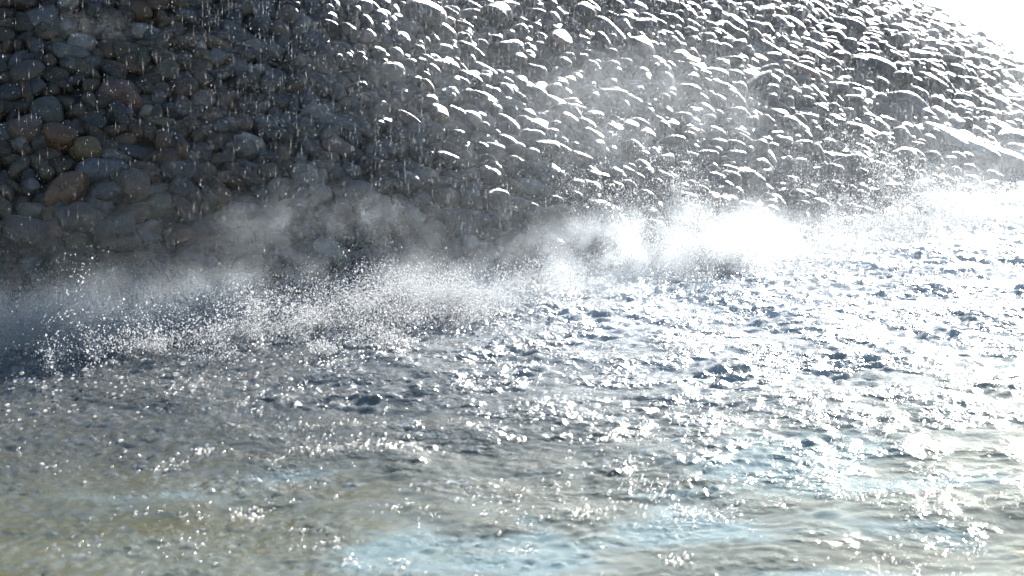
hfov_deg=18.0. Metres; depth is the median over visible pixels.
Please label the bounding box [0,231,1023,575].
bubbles
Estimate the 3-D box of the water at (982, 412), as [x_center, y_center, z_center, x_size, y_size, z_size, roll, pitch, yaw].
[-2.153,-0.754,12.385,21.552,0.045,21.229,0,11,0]
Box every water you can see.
[0,0,1023,484]
[0,0,1023,575]
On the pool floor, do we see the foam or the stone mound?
the stone mound
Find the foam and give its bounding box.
[0,176,1023,482]
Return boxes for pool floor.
[0,436,1023,575]
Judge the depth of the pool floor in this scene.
7.71 m
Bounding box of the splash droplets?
[0,15,1023,376]
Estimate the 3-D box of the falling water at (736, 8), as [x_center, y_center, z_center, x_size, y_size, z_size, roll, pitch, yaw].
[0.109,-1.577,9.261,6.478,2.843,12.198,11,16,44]
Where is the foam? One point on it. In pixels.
(558, 274)
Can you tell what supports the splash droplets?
on the water at (982, 412)
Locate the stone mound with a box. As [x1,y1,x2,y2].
[0,0,1023,504]

